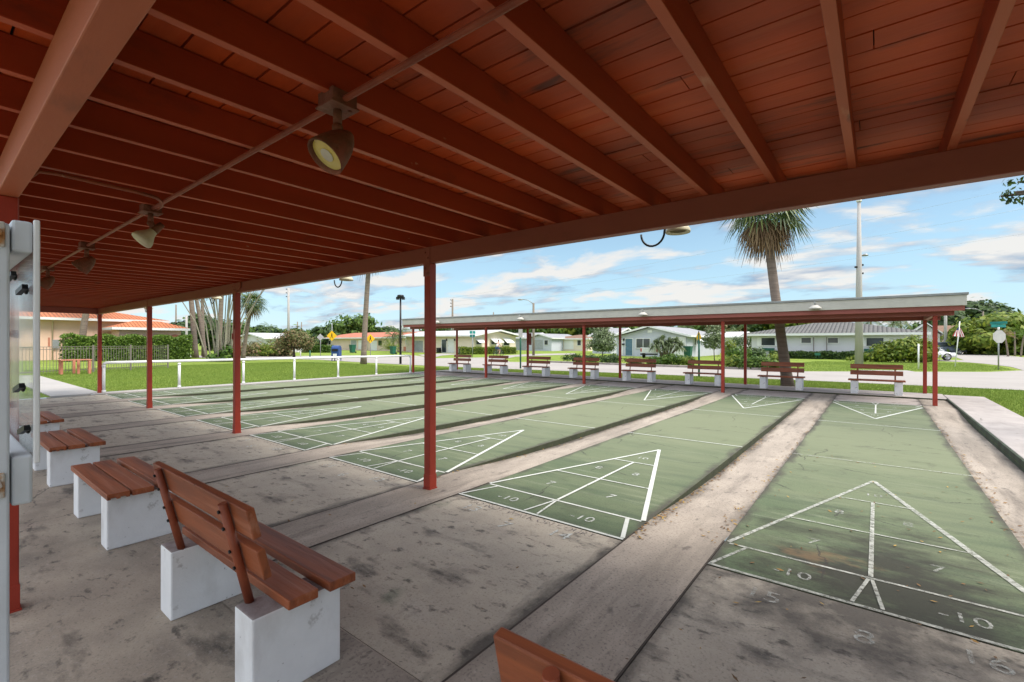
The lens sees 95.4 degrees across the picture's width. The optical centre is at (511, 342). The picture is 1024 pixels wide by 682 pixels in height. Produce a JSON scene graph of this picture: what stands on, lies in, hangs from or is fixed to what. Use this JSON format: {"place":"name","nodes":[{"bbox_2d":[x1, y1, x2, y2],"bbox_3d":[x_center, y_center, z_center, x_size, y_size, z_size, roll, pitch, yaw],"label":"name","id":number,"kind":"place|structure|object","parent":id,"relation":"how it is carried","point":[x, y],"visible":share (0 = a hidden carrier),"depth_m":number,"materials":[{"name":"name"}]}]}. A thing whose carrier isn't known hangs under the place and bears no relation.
{"place":"outdoors","nodes":[
{"label":"outdoors","id":0,"kind":"place"},
{"bbox_2d":[19,375,96,397],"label":"path","id":1,"kind":"structure","parent":0,"point":[51,388],"depth_m":15.57,"materials":[{"name":"concrete"}]},
{"bbox_2d":[9,410,420,681],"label":"shelter floor","id":2,"kind":"structure","parent":0,"point":[90,611],"depth_m":2.63,"materials":[{"name":"grey concrete"}]},
{"bbox_2d":[0,220,39,681],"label":"notice board","id":3,"kind":"object","parent":2,"relation":"on","point":[19,241],"visible":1,"depth_m":1.21,"materials":[{"name":"white paint"}]},
{"bbox_2d":[19,411,63,451],"bbox_3d":[-7.182,1.333,7.013,1.320,0.431,0.460,0,0,38],"label":"bench","id":4,"kind":"object","parent":2,"relation":"on","point":[26,439],"visible":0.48,"depth_m":6.69,"materials":[{"name":"white paint"}]},
{"bbox_2d":[31,428,105,486],"bbox_3d":[-5.264,1.334,5.508,1.320,0.431,0.460,0,0,38],"label":"bench","id":5,"kind":"object","parent":2,"relation":"on","point":[62,452],"visible":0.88,"depth_m":5.16,"materials":[{"name":"white paint"}]},
{"bbox_2d":[71,456,171,549],"bbox_3d":[-3.345,1.335,4.003,1.320,0.431,0.460,0,0,38],"label":"bench","id":6,"kind":"object","parent":2,"relation":"on","point":[123,499],"visible":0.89,"depth_m":3.68,"materials":[{"name":"white paint"}]},
{"bbox_2d":[19,411,417,681],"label":"floor edge strip","id":7,"kind":"object","parent":2,"relation":"on","point":[357,661],"depth_m":2.24,"materials":[{"name":"grey concrete"}]},
{"bbox_2d":[153,461,354,681],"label":"bench","id":8,"kind":"object","parent":2,"relation":"on","point":[287,626],"visible":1,"depth_m":2.21,"materials":[{"name":"white paint"}]},
{"bbox_2d":[0,0,1023,613],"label":"open shelter","id":9,"kind":"object","parent":2,"relation":"on","point":[532,124],"visible":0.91,"depth_m":2.35,"materials":[{"name":"red paint"}]},
{"bbox_2d":[40,266,54,289],"bbox_3d":[-6.220,-0.859,6.209,0.178,0.322,0.184,0,0,38],"label":"spot lamp","id":10,"kind":"object","parent":9,"relation":"attached to","point":[47,282],"visible":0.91,"depth_m":6.19,"materials":[{"name":"brown metal"}]},
{"bbox_2d":[71,241,95,273],"bbox_3d":[-4.395,-0.858,4.777,0.178,0.322,0.184,0,0,38],"label":"spot lamp","id":11,"kind":"object","parent":9,"relation":"attached to","point":[85,264],"visible":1,"depth_m":4.75,"materials":[{"name":"brown metal"}]},
{"bbox_2d":[33,169,163,210],"bbox_3d":[-2.548,-0.943,3.003,0.247,0.104,0.882,0,0,5],"label":"conduit","id":12,"kind":"object","parent":9,"relation":"attached to","point":[157,198],"visible":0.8,"depth_m":2.88,"materials":[{"name":"red metal"}]},
{"bbox_2d":[131,203,164,247],"bbox_3d":[-2.696,-0.858,3.455,0.143,0.321,0.196,0,0,38],"label":"spot lamp","id":13,"kind":"object","parent":9,"relation":"attached to","point":[145,238],"visible":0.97,"depth_m":3.43,"materials":[{"name":"brown metal"}]},
{"bbox_2d":[19,0,527,284],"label":"conduit","id":14,"kind":"object","parent":9,"relation":"attached to","point":[482,20],"visible":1,"depth_m":1.79,"materials":[{"name":"brown metal"}]},
{"bbox_2d":[307,85,359,174],"bbox_3d":[-0.735,-0.856,1.904,0.162,0.324,0.186,0,0,38],"label":"spot lamp","id":15,"kind":"object","parent":9,"relation":"attached to","point":[330,151],"visible":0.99,"depth_m":1.89,"materials":[{"name":"brown metal"}]},
{"bbox_2d":[665,226,690,234],"bbox_3d":[1.405,-1.025,3.944,0.205,0.197,0.205,0,0,38],"label":"flood lamp","id":16,"kind":"object","parent":9,"relation":"attached to","point":[683,230],"visible":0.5,"depth_m":3.96,"materials":[{"name":"metal"}]},
{"bbox_2d":[493,627,614,681],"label":"bench","id":17,"kind":"object","parent":2,"relation":"on","point":[520,658],"visible":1,"depth_m":1.05,"materials":[{"name":"brown wood"}]},
{"bbox_2d":[19,372,462,406],"bbox_3d":[-7.792,1.669,17.780,1.834,0.259,15.518,0,0,38],"label":"shuffleboard court","id":18,"kind":"object","parent":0,"point":[191,392],"visible":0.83,"depth_m":15.26,"materials":[{"name":"green paint"}]},
{"bbox_2d":[19,373,470,408],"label":"alley pavement","id":19,"kind":"structure","parent":0,"point":[76,403],"depth_m":12.17,"materials":[{"name":"grey concrete"}]},
{"bbox_2d":[19,374,502,414],"bbox_3d":[-5.874,1.670,16.274,1.834,0.259,15.518,0,0,38],"label":"shuffleboard court","id":20,"kind":"object","parent":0,"point":[217,398],"visible":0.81,"depth_m":13.55,"materials":[{"name":"green paint"}]},
{"bbox_2d":[57,375,508,417],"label":"alley pavement","id":21,"kind":"structure","parent":0,"point":[115,411],"depth_m":10.89,"materials":[{"name":"grey concrete"}]},
{"bbox_2d":[48,376,541,429],"bbox_3d":[-3.955,1.671,14.769,1.834,0.259,15.518,0,0,38],"label":"shuffleboard court","id":22,"kind":"object","parent":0,"point":[218,408],"visible":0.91,"depth_m":11.79,"materials":[{"name":"green paint"}]},
{"bbox_2d":[63,378,557,431],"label":"alley pavement","id":23,"kind":"structure","parent":0,"point":[127,425],"depth_m":9.35,"materials":[{"name":"grey concrete"}]},
{"bbox_2d":[81,379,592,448],"bbox_3d":[-2.037,1.672,13.264,1.834,0.259,15.518,0,0,38],"label":"shuffleboard court","id":24,"kind":"object","parent":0,"point":[141,434],"visible":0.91,"depth_m":10.00,"materials":[{"name":"green paint"}]},
{"bbox_2d":[100,381,610,456],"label":"alley pavement","id":25,"kind":"structure","parent":0,"point":[156,444],"depth_m":7.83,"materials":[{"name":"grey concrete"}]},
{"bbox_2d":[100,382,654,480],"bbox_3d":[-0.118,1.673,11.759,1.834,0.259,15.518,0,0,38],"label":"shuffleboard court","id":26,"kind":"object","parent":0,"point":[194,457],"visible":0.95,"depth_m":8.10,"materials":[{"name":"green paint"}]},
{"bbox_2d":[150,384,671,483],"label":"alley pavement","id":27,"kind":"structure","parent":0,"point":[224,472],"depth_m":6.62,"materials":[{"name":"grey concrete"}]},
{"bbox_2d":[172,385,725,526],"bbox_3d":[1.800,1.674,10.254,1.834,0.259,15.518,0,0,38],"label":"shuffleboard court","id":28,"kind":"object","parent":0,"point":[312,487],"visible":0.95,"depth_m":6.22,"materials":[{"name":"green paint"}]},
{"bbox_2d":[266,388,746,559],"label":"alley pavement","id":29,"kind":"structure","parent":0,"point":[312,530],"depth_m":4.88,"materials":[{"name":"grey concrete"}]},
{"bbox_2d":[19,344,1023,467],"bbox_3d":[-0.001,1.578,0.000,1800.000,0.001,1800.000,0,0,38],"label":"lawn ground","id":30,"kind":"structure","parent":0,"point":[51,364],"depth_m":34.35,"materials":[{"name":"green plant"}]},
{"bbox_2d":[58,359,91,373],"bbox_3d":[-21.372,1.206,22.798,0.840,0.730,1.120,0,0,38],"label":"wooden stand","id":31,"kind":"object","parent":30,"relation":"on","point":[60,366],"visible":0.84,"depth_m":22.84,"materials":[{"name":"brown wood"}]},
{"bbox_2d":[79,314,88,335],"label":"trunk","id":32,"kind":"object","parent":30,"relation":"on","point":[84,324],"visible":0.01,"depth_m":40.84,"materials":[{"name":"beige plant"}]},
{"bbox_2d":[19,345,168,373],"bbox_3d":[-23.088,0.866,21.645,1.535,1.450,13.535,0,0,27],"label":"picket fence","id":33,"kind":"object","parent":30,"relation":"on","point":[59,349],"visible":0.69,"depth_m":24.09,"materials":[{"name":"black metal"}]},
{"bbox_2d":[19,311,169,360],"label":"house","id":34,"kind":"structure","parent":30,"relation":"on","point":[54,327],"depth_m":41.01,"materials":[{"name":"paint"}]},
{"bbox_2d":[58,332,193,361],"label":"hedge","id":35,"kind":"object","parent":30,"relation":"on","point":[179,347],"visible":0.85,"depth_m":40.04,"materials":[{"name":"green plant"}]},
{"bbox_2d":[102,321,189,339],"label":"pink hall","id":36,"kind":"structure","parent":30,"relation":"on","point":[137,327],"depth_m":43.24,"materials":[{"name":"tile"}]},
{"bbox_2d":[171,317,198,346],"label":"leafy tree","id":37,"kind":"object","parent":30,"relation":"on","point":[180,323],"visible":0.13,"depth_m":79.45,"materials":[{"name":"green plant"}]},
{"bbox_2d":[189,300,198,357],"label":"fan palm","id":38,"kind":"object","parent":30,"relation":"on","point":[194,331],"visible":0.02,"depth_m":46.82,"materials":[{"name":"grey plant"}]},
{"bbox_2d":[195,300,206,357],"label":"fan palm","id":39,"kind":"object","parent":30,"relation":"on","point":[201,327],"visible":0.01,"depth_m":47.35,"materials":[{"name":"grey plant"}]},
{"bbox_2d":[188,312,231,350],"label":"leafy tree","id":40,"kind":"object","parent":30,"relation":"on","point":[209,334],"visible":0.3,"depth_m":83.47,"materials":[{"name":"green plant"}]},
{"bbox_2d":[218,296,223,349],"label":"fan palm","id":41,"kind":"object","parent":30,"relation":"on","point":[220,308],"depth_m":43.87,"materials":[{"name":"grey plant"}]},
{"bbox_2d":[182,290,263,361],"bbox_3d":[-23.810,-2.456,38.160,9.798,8.623,5.420,0,0,-3],"label":"multi stem palm","id":42,"kind":"object","parent":30,"relation":"on","point":[225,351],"visible":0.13,"depth_m":37.84,"materials":[{"name":"grey plant"}]},
{"bbox_2d":[232,337,265,356],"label":"flowering shrub","id":43,"kind":"object","parent":30,"relation":"on","point":[249,353],"visible":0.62,"depth_m":50.61,"materials":[{"name":"green plant"}]},
{"bbox_2d":[241,291,267,357],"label":"fan palm","id":44,"kind":"object","parent":30,"relation":"on","point":[252,313],"visible":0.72,"depth_m":41.86,"materials":[{"name":"green plant"}]},
{"bbox_2d":[247,341,281,355],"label":"flowering shrub","id":45,"kind":"object","parent":30,"relation":"on","point":[268,350],"visible":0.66,"depth_m":50.64,"materials":[{"name":"green plant"}]},
{"bbox_2d":[91,371,439,394],"bbox_3d":[-8.196,1.683,19.267,0.560,0.330,13.800,0,0,38],"label":"kerb strip","id":46,"kind":"object","parent":30,"relation":"on","point":[163,389],"visible":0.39,"depth_m":17.12,"materials":[{"name":"concrete"}]},
{"bbox_2d":[102,355,410,392],"bbox_3d":[-8.681,1.047,18.631,0.097,0.942,11.797,0,0,38],"label":"pipe rail","id":47,"kind":"object","parent":46,"relation":"on","point":[243,360],"visible":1,"depth_m":17.09,"materials":[{"name":"white metal"}]},
{"bbox_2d":[252,325,286,332],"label":"leafy tree","id":48,"kind":"object","parent":30,"relation":"on","point":[263,329],"visible":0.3,"depth_m":112.17,"materials":[{"name":"green plant"}]},
{"bbox_2d":[241,333,301,351],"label":"house","id":49,"kind":"structure","parent":30,"relation":"on","point":[263,337],"depth_m":71.43,"materials":[{"name":"white paint"}]},
{"bbox_2d":[267,328,318,356],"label":"tree","id":50,"kind":"object","parent":30,"relation":"on","point":[293,340],"visible":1,"depth_m":45.77,"materials":[{"name":"green plant"}]},
{"bbox_2d":[301,344,332,352],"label":"hedge","id":51,"kind":"object","parent":30,"relation":"on","point":[315,348],"visible":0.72,"depth_m":69.32,"materials":[{"name":"green plant"}]},
{"bbox_2d":[310,325,340,344],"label":"leafy tree","id":52,"kind":"object","parent":30,"relation":"on","point":[325,331],"visible":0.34,"depth_m":95.59,"materials":[{"name":"green plant"}]},
{"bbox_2d":[321,313,381,334],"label":"leafy tree","id":53,"kind":"object","parent":30,"relation":"on","point":[353,325],"visible":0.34,"depth_m":103.73,"materials":[{"name":"green plant"}]},
{"bbox_2d":[358,272,380,363],"bbox_3d":[-10.336,-3.224,33.565,3.737,9.716,3.780,0,0,38],"label":"fan palm","id":54,"kind":"object","parent":30,"relation":"on","point":[365,323],"visible":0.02,"depth_m":33.45,"materials":[{"name":"brown plant"}]},
{"bbox_2d":[323,331,422,350],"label":"house","id":55,"kind":"structure","parent":30,"relation":"on","point":[344,341],"depth_m":88.86,"materials":[{"name":"beige paint"}]},
{"bbox_2d":[398,330,523,352],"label":"house","id":56,"kind":"structure","parent":30,"relation":"on","point":[445,341],"depth_m":68.74,"materials":[{"name":"beige paint"}]},
{"bbox_2d":[458,345,517,354],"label":"hedge","id":57,"kind":"object","parent":30,"relation":"on","point":[462,350],"visible":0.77,"depth_m":61.07,"materials":[{"name":"green plant"}]},
{"bbox_2d":[515,333,544,349],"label":"house","id":58,"kind":"structure","parent":30,"relation":"on","point":[523,343],"depth_m":92.57,"materials":[{"name":"grey paint"}]},
{"bbox_2d":[525,333,571,350],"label":"house","id":59,"kind":"structure","parent":30,"relation":"on","point":[548,342],"depth_m":84.84,"materials":[{"name":"grey paint"}]},
{"bbox_2d":[562,335,592,350],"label":"house","id":60,"kind":"structure","parent":30,"relation":"on","point":[572,343],"depth_m":85.23,"materials":[{"name":"beige paint"}]},
{"bbox_2d":[586,327,618,355],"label":"silver tree","id":61,"kind":"object","parent":30,"relation":"on","point":[606,343],"visible":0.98,"depth_m":42.47,"materials":[{"name":"green plant"}]},
{"bbox_2d":[587,328,630,353],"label":"house","id":62,"kind":"structure","parent":30,"relation":"on","point":[616,330],"depth_m":65.84,"materials":[{"name":"grey paint"}]},
{"bbox_2d":[596,353,624,362],"bbox_3d":[7.239,1.257,34.436,2.314,1.024,1.773,0,0,38],"label":"shrub","id":63,"kind":"object","parent":30,"relation":"on","point":[613,358],"visible":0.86,"depth_m":34.19,"materials":[{"name":"green plant"}]},
{"bbox_2d":[550,361,760,369],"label":"road kerb","id":64,"kind":"structure","parent":30,"relation":"on","point":[685,366],"depth_m":29.72,"materials":[{"name":"concrete"}]},
{"bbox_2d":[647,334,685,357],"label":"yucca","id":65,"kind":"object","parent":30,"relation":"on","point":[666,346],"visible":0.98,"depth_m":44.78,"materials":[{"name":"green plant"}]},
{"bbox_2d":[611,326,725,356],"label":"house","id":66,"kind":"structure","parent":30,"relation":"on","point":[633,341],"depth_m":52.23,"materials":[{"name":"grey paint"}]},
{"bbox_2d":[636,338,650,347],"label":"window","id":67,"kind":"structure","parent":66,"relation":"in","point":[640,342],"depth_m":52.02,"materials":[{"name":"grey glass"}]},
{"bbox_2d":[655,353,684,364],"bbox_3d":[10.877,1.208,31.535,2.310,1.078,1.637,0,0,11],"label":"shrub","id":68,"kind":"object","parent":30,"relation":"on","point":[674,358],"visible":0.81,"depth_m":31.27,"materials":[{"name":"green plant"}]},
{"bbox_2d":[701,325,726,360],"bbox_3d":[16.862,-0.130,39.000,1.729,3.548,2.133,0,0,-38],"label":"slender tree","id":69,"kind":"object","parent":30,"relation":"on","point":[712,340],"visible":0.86,"depth_m":38.80,"materials":[{"name":"green plant"}]},
{"bbox_2d":[717,355,743,366],"bbox_3d":[13.119,1.194,27.843,1.389,0.938,1.922,0,0,-31],"label":"shrub","id":70,"kind":"object","parent":30,"relation":"on","point":[730,363],"visible":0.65,"depth_m":27.54,"materials":[{"name":"green plant"}]},
{"bbox_2d":[712,332,751,352],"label":"house","id":71,"kind":"structure","parent":30,"relation":"on","point":[729,335],"depth_m":69.62,"materials":[{"name":"white paint"}]},
{"bbox_2d":[725,346,751,356],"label":"bush","id":72,"kind":"object","parent":30,"relation":"on","point":[737,351],"visible":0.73,"depth_m":43.68,"materials":[{"name":"green plant"}]},
{"bbox_2d":[726,353,762,368],"bbox_3d":[13.649,1.204,27.223,1.459,1.138,2.054,0,0,-31],"label":"shrub","id":73,"kind":"object","parent":30,"relation":"on","point":[741,359],"visible":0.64,"depth_m":26.88,"materials":[{"name":"green plant"}]},
{"bbox_2d":[727,324,767,332],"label":"leafy tree","id":74,"kind":"object","parent":30,"relation":"on","point":[756,327],"visible":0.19,"depth_m":93.30,"materials":[{"name":"green plant"}]},
{"bbox_2d":[742,354,778,368],"bbox_3d":[14.332,1.186,26.710,1.496,1.083,2.050,0,0,-42],"label":"shrub","id":75,"kind":"object","parent":30,"relation":"on","point":[760,359],"visible":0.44,"depth_m":26.49,"materials":[{"name":"green plant"}]},
{"bbox_2d":[717,207,817,386],"bbox_3d":[8.912,-2.022,16.428,3.219,7.373,3.174,0,0,38],"label":"cabbage palm","id":76,"kind":"object","parent":30,"relation":"on","point":[770,234],"visible":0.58,"depth_m":16.24,"materials":[{"name":"green plant"}]},
{"bbox_2d":[769,350,872,359],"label":"hedge","id":77,"kind":"object","parent":30,"relation":"on","point":[824,354],"visible":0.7,"depth_m":43.77,"materials":[{"name":"green plant"}]},
{"bbox_2d":[742,322,930,356],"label":"house","id":78,"kind":"structure","parent":30,"relation":"on","point":[833,337],"depth_m":45.17,"materials":[{"name":"white paint"}]},
{"bbox_2d":[757,337,776,345],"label":"window","id":79,"kind":"structure","parent":78,"relation":"in","point":[761,341],"depth_m":48.00,"materials":[{"name":"white paint"}]},
{"bbox_2d":[863,337,888,346],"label":"window","id":80,"kind":"structure","parent":78,"relation":"in","point":[870,341],"depth_m":42.65,"materials":[{"name":"grey glass"}]},
{"bbox_2d":[854,200,867,363],"bbox_3d":[25.117,-4.334,33.481,0.926,11.860,0.525,0,0,7],"label":"concrete pole","id":81,"kind":"object","parent":30,"relation":"on","point":[859,335],"visible":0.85,"depth_m":33.37,"materials":[{"name":"white paint"}]},
{"bbox_2d":[845,334,945,362],"bbox_3d":[30.326,0.615,37.363,6.639,2.536,3.124,0,0,38],"label":"croton bush","id":82,"kind":"object","parent":30,"relation":"on","point":[900,350],"visible":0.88,"depth_m":36.57,"materials":[{"name":"green plant"}]},
{"bbox_2d":[914,323,942,341],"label":"house","id":83,"kind":"structure","parent":30,"relation":"on","point":[929,328],"depth_m":68.73,"materials":[{"name":"white paint"}]},
{"bbox_2d":[910,297,1020,329],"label":"spreading tree","id":84,"kind":"object","parent":30,"relation":"on","point":[991,306],"visible":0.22,"depth_m":88.39,"materials":[{"name":"green plant"}]},
{"bbox_2d":[938,308,1023,354],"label":"spreading tree","id":85,"kind":"object","parent":30,"relation":"on","point":[976,339],"visible":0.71,"depth_m":58.19,"materials":[{"name":"green plant"}]},
{"bbox_2d":[990,321,1006,369],"bbox_3d":[27.982,0.202,26.800,0.676,2.790,0.537,0,0,38],"label":"road sign","id":86,"kind":"object","parent":30,"relation":"on","point":[999,335],"visible":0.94,"depth_m":26.75,"materials":[{"name":"metal"}]},
{"bbox_2d":[999,176,1023,205],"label":"overhanging tree","id":87,"kind":"object","parent":30,"relation":"on","point":[1006,195],"visible":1,"depth_m":8.58,"materials":[{"name":"green plant"}]},
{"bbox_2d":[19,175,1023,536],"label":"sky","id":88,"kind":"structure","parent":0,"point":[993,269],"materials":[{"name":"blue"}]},
{"bbox_2d":[273,389,811,681],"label":"shuffleboard court","id":89,"kind":"object","parent":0,"point":[424,597],"visible":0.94,"depth_m":3.75,"materials":[{"name":"green paint"}]},
{"bbox_2d":[190,355,1023,389],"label":"road","id":90,"kind":"structure","parent":0,"point":[1012,380],"depth_m":23.46,"materials":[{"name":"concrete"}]},
{"bbox_2d":[396,295,404,363],"bbox_3d":[-8.040,-0.926,33.600,0.596,5.010,0.528,0,0,38],"label":"street lamp","id":91,"kind":"object","parent":90,"relation":"on","point":[400,297],"visible":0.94,"depth_m":33.54,"materials":[{"name":"black metal"}]},
{"bbox_2d":[445,393,836,681],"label":"alley pavement","id":92,"kind":"structure","parent":0,"point":[603,616],"depth_m":3.13,"materials":[{"name":"grey concrete"}]},
{"bbox_2d":[226,390,1023,681],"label":"fallen leaves","id":93,"kind":"object","parent":92,"relation":"on","point":[734,677],"visible":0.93,"depth_m":4.21,"materials":[{"name":"brown plant"}]},
{"bbox_2d":[437,369,946,401],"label":"concrete walkway","id":94,"kind":"structure","parent":0,"point":[907,395],"depth_m":16.03,"materials":[{"name":"grey concrete"}]},
{"bbox_2d":[448,355,471,371],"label":"bench","id":95,"kind":"object","parent":94,"relation":"on","point":[466,367],"visible":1,"depth_m":24.27,"materials":[{"name":"white concrete"}]},
{"bbox_2d":[482,355,508,373],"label":"bench","id":96,"kind":"object","parent":94,"relation":"on","point":[503,369],"visible":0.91,"depth_m":22.76,"materials":[{"name":"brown wood"}]},
{"bbox_2d":[522,356,550,375],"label":"bench","id":97,"kind":"object","parent":94,"relation":"on","point":[545,370],"visible":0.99,"depth_m":21.28,"materials":[{"name":"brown wood"}]},
{"bbox_2d":[567,357,599,378],"bbox_3d":[3.057,1.088,19.756,1.320,0.863,0.530,0,0,38],"label":"bench","id":98,"kind":"object","parent":94,"relation":"on","point":[573,372],"visible":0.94,"depth_m":19.76,"materials":[{"name":"brown wood"}]},
{"bbox_2d":[620,359,656,381],"bbox_3d":[4.975,1.089,18.251,1.320,0.863,0.530,0,0,38],"label":"bench","id":99,"kind":"object","parent":94,"relation":"on","point":[651,375],"visible":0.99,"depth_m":18.28,"materials":[{"name":"brown wood"}]},
{"bbox_2d":[401,292,968,405],"bbox_3d":[3.824,0.195,18.766,20.470,2.720,4.310,0,0,38],"label":"open shelter","id":100,"kind":"object","parent":94,"relation":"on","point":[925,308],"visible":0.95,"depth_m":14.41,"materials":[{"name":"red paint"}]},
{"bbox_2d":[683,360,720,385],"bbox_3d":[6.894,1.090,16.745,1.320,0.863,0.530,0,0,38],"label":"bench","id":101,"kind":"object","parent":94,"relation":"on","point":[688,377],"visible":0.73,"depth_m":16.84,"materials":[{"name":"brown wood"}]},
{"bbox_2d":[757,362,804,389],"bbox_3d":[8.812,1.091,15.240,1.320,0.863,0.530,0,0,38],"label":"bench","id":102,"kind":"object","parent":94,"relation":"on","point":[799,382],"visible":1,"depth_m":15.29,"materials":[{"name":"brown wood"}]},
{"bbox_2d":[848,364,905,395],"bbox_3d":[10.731,1.092,13.735,1.320,0.863,0.530,0,0,38],"label":"bench","id":103,"kind":"object","parent":94,"relation":"on","point":[898,387],"visible":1,"depth_m":13.76,"materials":[{"name":"white paint"}]},
{"bbox_2d":[614,395,1023,681],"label":"shuffleboard court","id":104,"kind":"object","parent":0,"point":[854,627],"visible":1,"depth_m":3.07,"materials":[{"name":"green paint"}]},
{"bbox_2d":[918,399,1023,547],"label":"alley pavement","id":105,"kind":"structure","parent":0,"point":[1003,473],"depth_m":6.25,"materials":[{"name":"grey concrete"}]},
{"bbox_2d":[938,352,1023,369],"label":"side street","id":106,"kind":"structure","parent":0,"point":[1013,361],"depth_m":40.44,"materials":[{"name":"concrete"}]},
{"bbox_2d":[931,342,966,353],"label":"parked car","id":107,"kind":"object","parent":106,"relation":"on","point":[945,346],"visible":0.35,"depth_m":61.16,"materials":[{"name":"white paint"}]},
{"bbox_2d":[944,395,1023,471],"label":"side walkway pavement","id":108,"kind":"structure","parent":0,"point":[1001,427],"depth_m":8.75,"materials":[{"name":"grey concrete"}]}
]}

